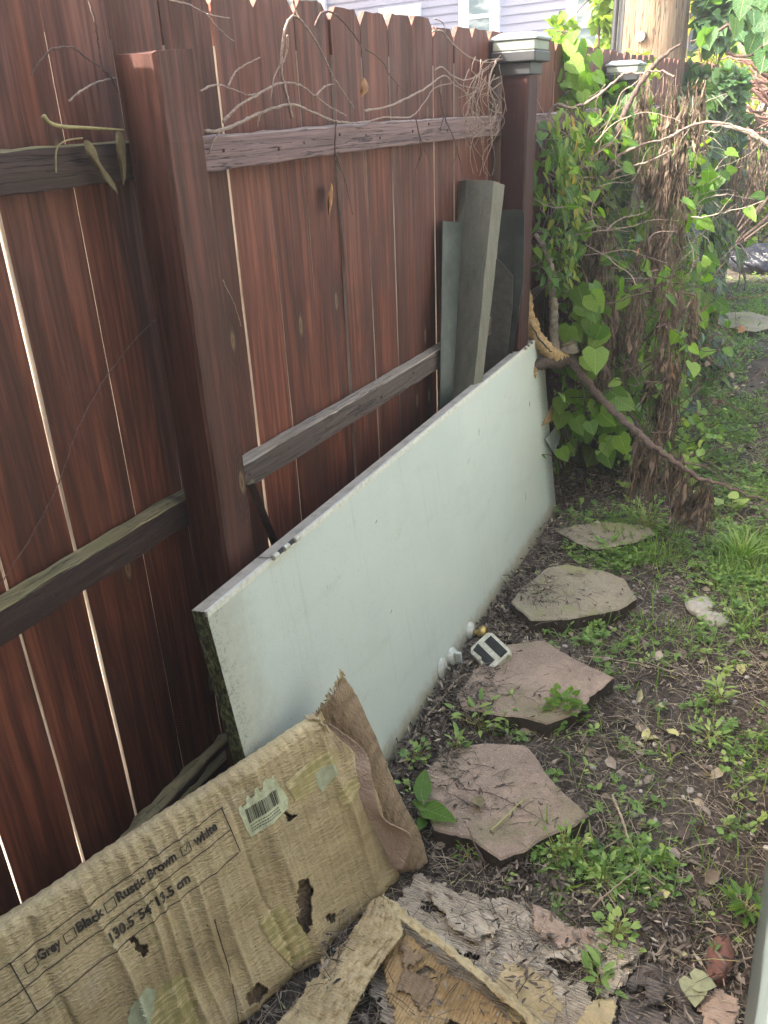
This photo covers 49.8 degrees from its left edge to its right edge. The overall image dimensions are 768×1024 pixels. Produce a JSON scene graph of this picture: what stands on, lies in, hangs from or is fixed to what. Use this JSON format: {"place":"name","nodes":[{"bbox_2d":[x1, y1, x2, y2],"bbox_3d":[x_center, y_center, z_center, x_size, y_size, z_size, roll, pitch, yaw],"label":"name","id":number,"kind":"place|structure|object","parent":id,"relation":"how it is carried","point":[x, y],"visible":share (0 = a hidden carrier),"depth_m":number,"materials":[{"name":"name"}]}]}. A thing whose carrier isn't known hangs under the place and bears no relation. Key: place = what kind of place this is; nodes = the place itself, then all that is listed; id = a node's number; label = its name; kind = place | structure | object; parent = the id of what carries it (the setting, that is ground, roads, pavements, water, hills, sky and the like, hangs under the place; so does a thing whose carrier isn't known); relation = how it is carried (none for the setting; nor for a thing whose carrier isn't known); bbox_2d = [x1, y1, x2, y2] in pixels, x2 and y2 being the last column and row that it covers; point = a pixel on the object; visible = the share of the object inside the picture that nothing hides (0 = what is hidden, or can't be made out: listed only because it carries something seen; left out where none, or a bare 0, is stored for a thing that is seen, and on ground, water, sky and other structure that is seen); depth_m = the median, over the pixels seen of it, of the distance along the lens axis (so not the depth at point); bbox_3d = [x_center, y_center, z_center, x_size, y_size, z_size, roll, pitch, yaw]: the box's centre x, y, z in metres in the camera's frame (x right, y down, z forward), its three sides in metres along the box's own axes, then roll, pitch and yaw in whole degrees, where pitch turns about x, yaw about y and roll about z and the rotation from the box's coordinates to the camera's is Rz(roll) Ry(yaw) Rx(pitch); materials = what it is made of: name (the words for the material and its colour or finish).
{"place":"outdoors","nodes":[
{"label":"outdoors","id":0,"kind":"place"},
{"bbox_2d":[241,231,767,1023],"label":"ground","id":1,"kind":"structure","parent":0,"point":[665,587],"depth_m":2.27,"materials":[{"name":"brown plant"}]},
{"bbox_2d":[0,669,427,1023],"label":"cardboard box","id":2,"kind":"object","parent":1,"relation":"on","point":[270,856],"visible":1,"depth_m":1.59,"materials":[{"name":"cardboard"}]},
{"bbox_2d":[120,733,228,837],"bbox_3d":[-0.466,0.613,1.669,0.048,0.058,0.536,8,28,21],"label":"fallen pole","id":3,"kind":"object","parent":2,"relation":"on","point":[181,783],"visible":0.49,"depth_m":1.73,"materials":[{"name":"wood"}]},
{"bbox_2d":[214,919,238,1022],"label":"loose stem","id":4,"kind":"object","parent":2,"relation":"on","point":[227,964],"visible":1,"depth_m":1.59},
{"bbox_2d":[304,943,342,992],"bbox_3d":[-0.102,0.944,1.702,0.076,0.028,0.260,17,32,34],"label":"cardboard scrap","id":5,"kind":"object","parent":1,"relation":"on","point":[322,961],"visible":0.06,"depth_m":1.71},
{"bbox_2d":[0,0,721,915],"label":"wooden fence","id":6,"kind":"object","parent":1,"relation":"on","point":[306,388],"visible":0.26,"depth_m":1.65,"materials":[{"name":"brown wood"}]},
{"bbox_2d":[31,0,118,92],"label":"dry vine","id":7,"kind":"object","parent":6,"relation":"attached to","point":[104,70],"visible":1,"depth_m":1.28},
{"bbox_2d":[0,320,155,584],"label":"dry vine","id":8,"kind":"object","parent":6,"relation":"on","point":[71,445],"visible":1,"depth_m":1.44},
{"bbox_2d":[41,114,125,193],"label":"dried leaf","id":9,"kind":"object","parent":6,"relation":"attached to","point":[90,149],"visible":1,"depth_m":1.33,"materials":[{"name":"plant"}]},
{"bbox_2d":[68,0,233,101],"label":"dry vine","id":10,"kind":"object","parent":6,"relation":"attached to","point":[81,90],"visible":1,"depth_m":1.42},
{"bbox_2d":[247,479,277,545],"bbox_3d":[-0.264,0.066,1.974,0.027,0.341,0.119,20,34,39],"label":"plank","id":11,"kind":"object","parent":6,"relation":"attached to","point":[264,517],"visible":0.64,"depth_m":1.91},
{"bbox_2d":[199,57,346,122],"bbox_3d":[-0.216,-0.880,1.724,0.014,0.116,0.529,11,29,26],"label":"dry vine","id":12,"kind":"object","parent":6,"relation":"attached to","point":[226,117],"visible":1,"depth_m":1.63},
{"bbox_2d":[270,0,353,118],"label":"dry vine","id":13,"kind":"object","parent":6,"relation":"attached to","point":[282,60],"visible":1,"depth_m":1.73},
{"bbox_2d":[204,83,451,153],"bbox_3d":[-0.066,-0.967,1.995,0.014,0.127,1.157,11,29,26],"label":"dry vine","id":14,"kind":"object","parent":6,"relation":"attached to","point":[231,126],"visible":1,"depth_m":1.73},
{"bbox_2d":[327,183,332,214],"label":"dead leaf","id":15,"kind":"object","parent":6,"relation":"hanging from","point":[330,200],"visible":0.95,"depth_m":2.00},
{"bbox_2d":[331,121,352,219],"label":"dry vine","id":16,"kind":"object","parent":6,"relation":"hanging from","point":[338,166],"visible":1,"depth_m":1.96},
{"bbox_2d":[314,10,404,99],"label":"dry vine","id":17,"kind":"object","parent":6,"relation":"attached to","point":[322,13],"visible":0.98,"depth_m":1.95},
{"bbox_2d":[414,119,433,197],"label":"dry vine","id":18,"kind":"object","parent":6,"relation":"attached to","point":[420,141],"visible":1,"depth_m":2.33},
{"bbox_2d":[363,59,499,111],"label":"dry vine","id":19,"kind":"object","parent":6,"relation":"attached to","point":[393,104],"visible":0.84,"depth_m":2.29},
{"bbox_2d":[439,221,461,409],"bbox_3d":[0.211,-0.636,2.688,0.042,0.587,0.258,5,27,15],"label":"metal sheet","id":20,"kind":"object","parent":6,"relation":"attached to","point":[451,249],"visible":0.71,"depth_m":2.67,"materials":[{"name":"metal"}]},
{"bbox_2d":[439,88,462,177],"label":"dry vine","id":21,"kind":"object","parent":6,"relation":"hanging from","point":[444,117],"visible":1,"depth_m":2.42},
{"bbox_2d":[432,18,498,62],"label":"dry vine","id":22,"kind":"object","parent":6,"relation":"attached to","point":[444,33],"visible":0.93,"depth_m":2.37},
{"bbox_2d":[442,55,506,175],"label":"dry vine","id":23,"kind":"object","parent":6,"relation":"attached to","point":[473,92],"visible":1,"depth_m":2.61,"materials":[{"name":"plant"}]},
{"bbox_2d":[532,110,612,474],"bbox_3d":[1.056,-1.062,3.914,0.268,1.552,1.923,11,29,26],"label":"climbing vine","id":24,"kind":"object","parent":6,"relation":"attached to","point":[566,153],"visible":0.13,"depth_m":3.20,"materials":[{"name":"green plant"}]},
{"bbox_2d":[550,29,604,112],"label":"leafy shoot","id":25,"kind":"object","parent":6,"relation":"attached to","point":[580,81],"visible":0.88,"depth_m":3.31,"materials":[{"name":"green plant"}]},
{"bbox_2d":[532,100,625,307],"bbox_3d":[0.889,-1.301,3.494,0.264,0.822,1.149,11,29,26],"label":"climbing vine","id":26,"kind":"object","parent":6,"relation":"attached to","point":[579,210],"visible":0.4,"depth_m":3.15,"materials":[{"name":"green plant"}]},
{"bbox_2d":[530,65,681,339],"bbox_3d":[0.865,-1.178,3.345,0.650,1.138,0.984,11,29,26],"label":"tangled vine","id":27,"kind":"object","parent":6,"relation":"attached to","point":[602,140],"visible":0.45,"depth_m":3.18,"materials":[{"name":"green plant"}]},
{"bbox_2d":[597,106,660,185],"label":"leafy shoot","id":28,"kind":"object","parent":6,"relation":"attached to","point":[628,155],"visible":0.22,"depth_m":3.50,"materials":[{"name":"green plant"}]},
{"bbox_2d":[599,69,670,129],"bbox_3d":[0.939,-1.499,4.619,1.154,1.819,1.091,11,29,26],"label":"vine crown","id":29,"kind":"object","parent":6,"relation":"attached to","point":[611,93],"visible":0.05,"depth_m":3.85,"materials":[{"name":"green plant"}]},
{"bbox_2d":[568,59,767,324],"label":"tangled vine","id":30,"kind":"object","parent":6,"relation":"hanging from","point":[703,190],"visible":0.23,"depth_m":3.61,"materials":[{"name":"green plant"}]},
{"bbox_2d":[708,55,767,148],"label":"bare thicket","id":31,"kind":"object","parent":6,"relation":"attached to","point":[761,93],"visible":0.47,"depth_m":6.63,"materials":[{"name":"red plant"}]},
{"bbox_2d":[192,333,559,765],"bbox_3d":[0.241,0.075,2.615,0.192,0.799,2.310,10,29,24],"label":"door","id":32,"kind":"structure","parent":1,"relation":"on","point":[379,582],"depth_m":2.25,"materials":[{"name":"paint"}]},
{"bbox_2d":[398,737,430,769],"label":"weed","id":33,"kind":"object","parent":1,"relation":"on","point":[402,752],"visible":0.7,"depth_m":2.23,"materials":[{"name":"green plant"}]},
{"bbox_2d":[412,769,456,829],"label":"broadleaf weed","id":34,"kind":"object","parent":1,"relation":"on","point":[434,810],"visible":1,"depth_m":2.02,"materials":[{"name":"green plant"}]},
{"bbox_2d":[445,721,472,748],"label":"weed","id":35,"kind":"object","parent":1,"relation":"on","point":[458,736],"visible":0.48,"depth_m":2.23,"materials":[{"name":"green plant"}]},
{"bbox_2d":[452,840,479,862],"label":"weed","id":36,"kind":"object","parent":1,"relation":"on","point":[467,850],"visible":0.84,"depth_m":1.95,"materials":[{"name":"green plant"}]},
{"bbox_2d":[444,687,506,737],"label":"weed","id":37,"kind":"object","parent":1,"relation":"on","point":[470,701],"visible":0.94,"depth_m":2.36,"materials":[{"name":"green plant"}]},
{"bbox_2d":[453,180,504,398],"bbox_3d":[0.254,-0.377,2.817,0.153,1.377,0.414,11,29,26],"label":"metal channel","id":38,"kind":"object","parent":1,"relation":"on","point":[479,207],"visible":0.36,"depth_m":2.70,"materials":[{"name":"metal"}]},
{"bbox_2d":[287,0,704,62],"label":"sided house","id":39,"kind":"structure","parent":1,"relation":"on","point":[508,16],"depth_m":12.79,"materials":[{"name":"purple"}]},
{"bbox_2d":[378,3,420,19],"bbox_3d":[0.286,-7.652,13.949,0.841,1.500,0.070,17,32,35],"label":"window","id":40,"kind":"structure","parent":39,"relation":"in","point":[412,9],"depth_m":13.57,"materials":[{"name":"white glass"}]},
{"bbox_2d":[458,0,500,31],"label":"window","id":41,"kind":"structure","parent":39,"relation":"in","point":[478,14],"depth_m":12.84,"materials":[{"name":"white glass"}]},
{"bbox_2d":[565,0,601,47],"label":"window","id":42,"kind":"structure","parent":39,"relation":"in","point":[582,17],"depth_m":11.93,"materials":[{"name":"white glass"}]},
{"bbox_2d":[484,259,512,373],"bbox_3d":[0.433,-0.406,3.176,0.118,1.101,0.013,11,29,26],"label":"metal sheet","id":43,"kind":"object","parent":1,"relation":"on","point":[498,336],"visible":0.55,"depth_m":3.02,"materials":[{"name":"metal"}]},
{"bbox_2d":[484,689,518,733],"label":"weed","id":44,"kind":"object","parent":1,"relation":"on","point":[507,721],"visible":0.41,"depth_m":2.34,"materials":[{"name":"green plant"}]},
{"bbox_2d":[368,873,643,1023],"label":"cardboard sheet","id":45,"kind":"object","parent":1,"relation":"on","point":[411,905],"visible":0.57,"depth_m":1.72,"materials":[{"name":"cardboard"}]},
{"bbox_2d":[277,894,542,1023],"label":"cardboard flap","id":46,"kind":"object","parent":45,"relation":"on","point":[375,935],"visible":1,"depth_m":1.65,"materials":[{"name":"cardboard"}]},
{"bbox_2d":[383,930,512,1023],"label":"cardboard sheet","id":47,"kind":"object","parent":45,"relation":"on","point":[393,963],"visible":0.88,"depth_m":1.62,"materials":[{"name":"cardboard"}]},
{"bbox_2d":[396,943,436,1012],"bbox_3d":[0.065,0.926,1.648,0.082,0.023,0.134,0,26,5],"label":"cardboard scrap","id":48,"kind":"object","parent":47,"relation":"on","point":[409,981],"visible":0.97,"depth_m":1.64,"materials":[{"name":"cardboard"}]},
{"bbox_2d":[425,882,500,943],"bbox_3d":[0.164,0.870,1.796,0.188,0.018,0.100,11,29,26],"label":"cardboard scrap","id":49,"kind":"object","parent":45,"relation":"on","point":[438,890],"visible":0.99,"depth_m":1.79,"materials":[{"name":"cardboard"}]},
{"bbox_2d":[495,962,563,1023],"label":"cardboard scrap","id":50,"kind":"object","parent":45,"relation":"on","point":[532,1004],"visible":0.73,"depth_m":1.63,"materials":[{"name":"cardboard"}]},
{"bbox_2d":[531,904,593,949],"bbox_3d":[0.366,0.882,1.747,0.140,0.019,0.080,11,29,26],"label":"cardboard scrap","id":51,"kind":"object","parent":45,"relation":"on","point":[555,926],"visible":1,"depth_m":1.74,"materials":[{"name":"cardboard"}]},
{"bbox_2d":[576,998,616,1023],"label":"cardboard scrap","id":52,"kind":"object","parent":45,"relation":"on","point":[603,1013],"visible":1,"depth_m":1.58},
{"bbox_2d":[587,937,637,998],"bbox_3d":[0.459,0.916,1.671,0.086,0.023,0.137,11,29,26],"label":"cardboard scrap","id":53,"kind":"object","parent":45,"relation":"on","point":[613,952],"visible":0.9,"depth_m":1.68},
{"bbox_2d":[424,743,589,873],"bbox_3d":[0.268,0.742,2.089,0.356,0.079,0.376,-13,28,-21],"label":"flagstone","id":54,"kind":"object","parent":1,"relation":"on","point":[500,849],"visible":0.66,"depth_m":2.04,"materials":[{"name":"stone"}]},
{"bbox_2d":[497,209,524,355],"bbox_3d":[0.463,-0.487,3.158,0.116,1.260,0.018,11,29,26],"label":"metal sheet","id":55,"kind":"object","parent":1,"relation":"on","point":[510,254],"visible":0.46,"depth_m":2.94,"materials":[{"name":"metal"}]},
{"bbox_2d":[457,640,614,738],"bbox_3d":[0.465,0.540,2.489,0.395,0.079,0.421,11,29,26],"label":"flagstone","id":56,"kind":"object","parent":1,"relation":"on","point":[548,656],"visible":0.77,"depth_m":2.45,"materials":[{"name":"stone"}]},
{"bbox_2d":[471,633,511,666],"bbox_3d":[0.339,0.447,2.595,0.105,0.109,0.117,-19,30,-30],"label":"solar cap","id":57,"kind":"object","parent":56,"relation":"on","point":[490,649],"visible":0.89,"depth_m":2.57,"materials":[{"name":"plastic"}]},
{"bbox_2d":[542,683,588,716],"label":"weed","id":58,"kind":"object","parent":56,"relation":"on","point":[557,697],"visible":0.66,"depth_m":2.36,"materials":[{"name":"green plant"}]},
{"bbox_2d":[542,819,591,860],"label":"weed","id":59,"kind":"object","parent":1,"relation":"on","point":[567,833],"visible":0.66,"depth_m":1.93,"materials":[{"name":"green plant"}]},
{"bbox_2d":[511,565,636,633],"bbox_3d":[0.674,0.327,2.906,0.388,0.079,0.422,11,29,26],"label":"flagstone","id":60,"kind":"object","parent":1,"relation":"on","point":[528,613],"visible":0.86,"depth_m":2.86,"materials":[{"name":"stone"}]},
{"bbox_2d":[394,271,767,978],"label":"ground cover","id":61,"kind":"object","parent":1,"relation":"on","point":[624,559],"visible":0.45,"depth_m":2.77,"materials":[{"name":"green plant"}]},
{"bbox_2d":[580,943,628,999],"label":"weed","id":62,"kind":"object","parent":1,"relation":"on","point":[594,954],"visible":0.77,"depth_m":1.65,"materials":[{"name":"green plant"}]},
{"bbox_2d":[578,850,630,900],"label":"weed","id":63,"kind":"object","parent":1,"relation":"on","point":[591,876],"visible":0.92,"depth_m":1.86,"materials":[{"name":"green plant"}]},
{"bbox_2d":[556,522,655,558],"bbox_3d":[0.902,0.118,3.340,0.360,0.079,0.220,-10,27,-16],"label":"flagstone","id":64,"kind":"object","parent":1,"relation":"on","point":[584,539],"visible":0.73,"depth_m":3.31,"materials":[{"name":"stone"}]},
{"bbox_2d":[595,534,626,554],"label":"weed","id":65,"kind":"object","parent":1,"relation":"on","point":[613,537],"visible":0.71,"depth_m":3.21,"materials":[{"name":"green plant"}]},
{"bbox_2d":[592,902,646,958],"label":"weed","id":66,"kind":"object","parent":1,"relation":"on","point":[598,915],"visible":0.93,"depth_m":1.72,"materials":[{"name":"green plant"}]},
{"bbox_2d":[611,794,633,847],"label":"loose stem","id":67,"kind":"object","parent":1,"relation":"on","point":[620,814],"visible":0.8,"depth_m":2.01,"materials":[{"name":"plant"}]},
{"bbox_2d":[588,45,660,85],"bbox_3d":[1.267,-1.768,5.074,0.707,1.877,1.084,11,29,26],"label":"vine crown","id":68,"kind":"object","parent":1,"relation":"on","point":[656,74],"visible":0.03,"depth_m":4.59,"materials":[{"name":"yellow plant"}]},
{"bbox_2d":[488,279,767,939],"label":"grass","id":69,"kind":"structure","parent":1,"relation":"on","point":[747,566],"depth_m":2.82,"materials":[{"name":"green plant"}]},
{"bbox_2d":[619,494,669,528],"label":"weed","id":70,"kind":"object","parent":1,"relation":"on","point":[643,518],"visible":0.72,"depth_m":3.39,"materials":[{"name":"green plant"}]},
{"bbox_2d":[562,106,730,476],"bbox_3d":[1.528,-1.270,4.464,0.633,1.694,2.615,11,29,26],"label":"climbing vine","id":71,"kind":"object","parent":1,"relation":"on","point":[622,194],"visible":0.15,"depth_m":3.97,"materials":[{"name":"green plant"}]},
{"bbox_2d":[528,43,767,550],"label":"trunk","id":72,"kind":"object","parent":1,"relation":"on","point":[553,349],"visible":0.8,"depth_m":3.29,"materials":[{"name":"plant"}]},
{"bbox_2d":[552,280,634,468],"bbox_3d":[0.848,-0.538,3.323,0.357,0.773,0.284,11,29,26],"label":"leafy shoot","id":73,"kind":"object","parent":72,"relation":"attached to","point":[587,299],"visible":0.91,"depth_m":3.30,"materials":[{"name":"green plant"}]},
{"bbox_2d":[540,192,733,452],"bbox_3d":[1.051,-0.746,3.491,0.810,1.199,1.186,11,29,26],"label":"tangled vine","id":74,"kind":"object","parent":72,"relation":"attached to","point":[623,299],"visible":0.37,"depth_m":3.34,"materials":[{"name":"green plant"}]},
{"bbox_2d":[542,347,767,519],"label":"tangled vine","id":75,"kind":"object","parent":1,"relation":"on","point":[684,424],"visible":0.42,"depth_m":3.58,"materials":[{"name":"green plant"}]},
{"bbox_2d":[616,962,702,1023],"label":"cardboard sheet","id":76,"kind":"object","parent":1,"relation":"on","point":[649,1015],"visible":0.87,"depth_m":1.60,"materials":[{"name":"cardboard"}]},
{"bbox_2d":[638,975,667,1009],"bbox_3d":[0.526,0.941,1.613,0.045,0.012,0.084,11,29,26],"label":"cardboard scrap","id":77,"kind":"object","parent":76,"relation":"on","point":[657,996],"visible":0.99,"depth_m":1.62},
{"bbox_2d":[653,853,679,870],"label":"weed","id":78,"kind":"object","parent":1,"relation":"on","point":[660,859],"visible":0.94,"depth_m":1.90,"materials":[{"name":"green plant"}]},
{"bbox_2d":[574,0,767,123],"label":"leafy bush","id":79,"kind":"object","parent":1,"relation":"on","point":[693,54],"depth_m":11.62,"materials":[{"name":"green plant"}]},
{"bbox_2d":[679,968,716,1006],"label":"dried leaf","id":80,"kind":"object","parent":1,"relation":"on","point":[703,986],"visible":1,"depth_m":1.61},
{"bbox_2d":[685,596,713,615],"bbox_3d":[1.097,0.326,2.882,0.097,0.041,0.128,11,29,26],"label":"rubble stone","id":81,"kind":"object","parent":1,"relation":"on","point":[697,607],"visible":0.84,"depth_m":2.85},
{"bbox_2d":[639,257,767,457],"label":"tangled vine","id":82,"kind":"object","parent":1,"relation":"on","point":[741,328],"visible":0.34,"depth_m":3.80,"materials":[{"name":"green plant"}]},
{"bbox_2d":[686,718,734,749],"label":"weed","id":83,"kind":"object","parent":1,"relation":"on","point":[726,744],"visible":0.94,"depth_m":2.28,"materials":[{"name":"green plant"}]},
{"bbox_2d":[696,611,728,627],"bbox_3d":[1.113,0.363,2.806,0.106,0.035,0.081,11,29,26],"label":"rubble stone","id":84,"kind":"object","parent":1,"relation":"on","point":[719,618],"visible":0.79,"depth_m":2.79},
{"bbox_2d":[662,76,767,390],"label":"climbing vine","id":85,"kind":"object","parent":1,"relation":"on","point":[723,240],"visible":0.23,"depth_m":5.10,"materials":[{"name":"green plant"}]},
{"bbox_2d":[710,124,767,240],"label":"dead leaf branch","id":86,"kind":"object","parent":85,"relation":"attached to","point":[753,177],"visible":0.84,"depth_m":5.16,"materials":[{"name":"brown plant"}]},
{"bbox_2d":[681,0,754,121],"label":"leafy bush","id":87,"kind":"object","parent":1,"relation":"on","point":[731,78],"visible":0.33,"depth_m":5.43,"materials":[{"name":"teal plant"}]},
{"bbox_2d":[697,988,739,1023],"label":"cardboard sheet","id":88,"kind":"object","parent":1,"relation":"on","point":[713,1006],"visible":0.98,"depth_m":1.59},
{"bbox_2d":[705,935,734,988],"bbox_3d":[0.690,0.918,1.698,0.055,0.046,0.128,11,29,26],"label":"brick fragment","id":89,"kind":"object","parent":1,"relation":"on","point":[727,950],"visible":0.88,"depth_m":1.68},
{"bbox_2d":[702,673,739,704],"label":"weed","id":90,"kind":"object","parent":1,"relation":"on","point":[730,694],"visible":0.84,"depth_m":2.40,"materials":[{"name":"green plant"}]},
{"bbox_2d":[685,1,767,257],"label":"leafy bush","id":91,"kind":"object","parent":1,"relation":"on","point":[755,107],"visible":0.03,"depth_m":8.38,"materials":[{"name":"green plant"}]},
{"bbox_2d":[714,491,749,513],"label":"weed","id":92,"kind":"object","parent":1,"relation":"on","point":[740,504],"visible":0.89,"depth_m":3.49,"materials":[{"name":"green plant"}]},
{"bbox_2d":[706,522,767,565],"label":"weed","id":93,"kind":"object","parent":1,"relation":"on","point":[730,543],"visible":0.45,"depth_m":3.15,"materials":[{"name":"green plant"}]},
{"bbox_2d":[720,110,754,205],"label":"leafy bush","id":94,"kind":"object","parent":1,"relation":"on","point":[747,119],"visible":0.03,"depth_m":6.28,"materials":[{"name":"teal plant"}]},
{"bbox_2d":[716,878,761,928],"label":"weed","id":95,"kind":"object","parent":1,"relation":"on","point":[736,907],"visible":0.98,"depth_m":1.78,"materials":[{"name":"green plant"}]},
{"bbox_2d":[714,312,767,336],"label":"flagstone","id":96,"kind":"object","parent":1,"relation":"on","point":[751,326],"visible":0.45,"depth_m":6.28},
{"bbox_2d":[728,243,767,274],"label":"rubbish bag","id":97,"kind":"object","parent":1,"relation":"on","point":[758,253],"visible":0.69,"depth_m":8.15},
{"bbox_2d":[733,140,767,249],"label":"leafy bush","id":98,"kind":"object","parent":1,"relation":"on","point":[761,215],"visible":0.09,"depth_m":8.96,"materials":[{"name":"green plant"}]},
{"bbox_2d":[741,113,767,196],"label":"leafy bush","id":99,"kind":"object","parent":1,"relation":"on","point":[761,129],"visible":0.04,"depth_m":8.74,"materials":[{"name":"green plant"}]},
{"bbox_2d":[744,851,767,1023],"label":"porch wall","id":100,"kind":"structure","parent":1,"relation":"on","point":[756,1010],"depth_m":1.47,"materials":[{"name":"grey paint"}]},
{"bbox_2d":[264,379,767,1021],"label":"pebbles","id":101,"kind":"object","parent":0,"point":[690,789],"visible":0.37,"depth_m":2.21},
{"bbox_2d":[690,0,767,73],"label":"overhanging branch","id":102,"kind":"object","parent":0,"point":[753,44],"visible":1,"depth_m":3.51,"materials":[{"name":"green plant"}]},
{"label":"driveway","id":103,"kind":"structure","parent":0,"visible":0},
{"bbox_2d":[544,0,613,49],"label":"vine crown","id":104,"kind":"object","parent":103,"relation":"on","point":[600,19],"visible":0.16,"depth_m":5.56,"materials":[{"name":"green plant"}]},
{"bbox_2d":[610,0,690,95],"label":"utility pole","id":105,"kind":"object","parent":103,"relation":"on","point":[656,28],"visible":0.2,"depth_m":5.31,"materials":[{"name":"brown wood"}]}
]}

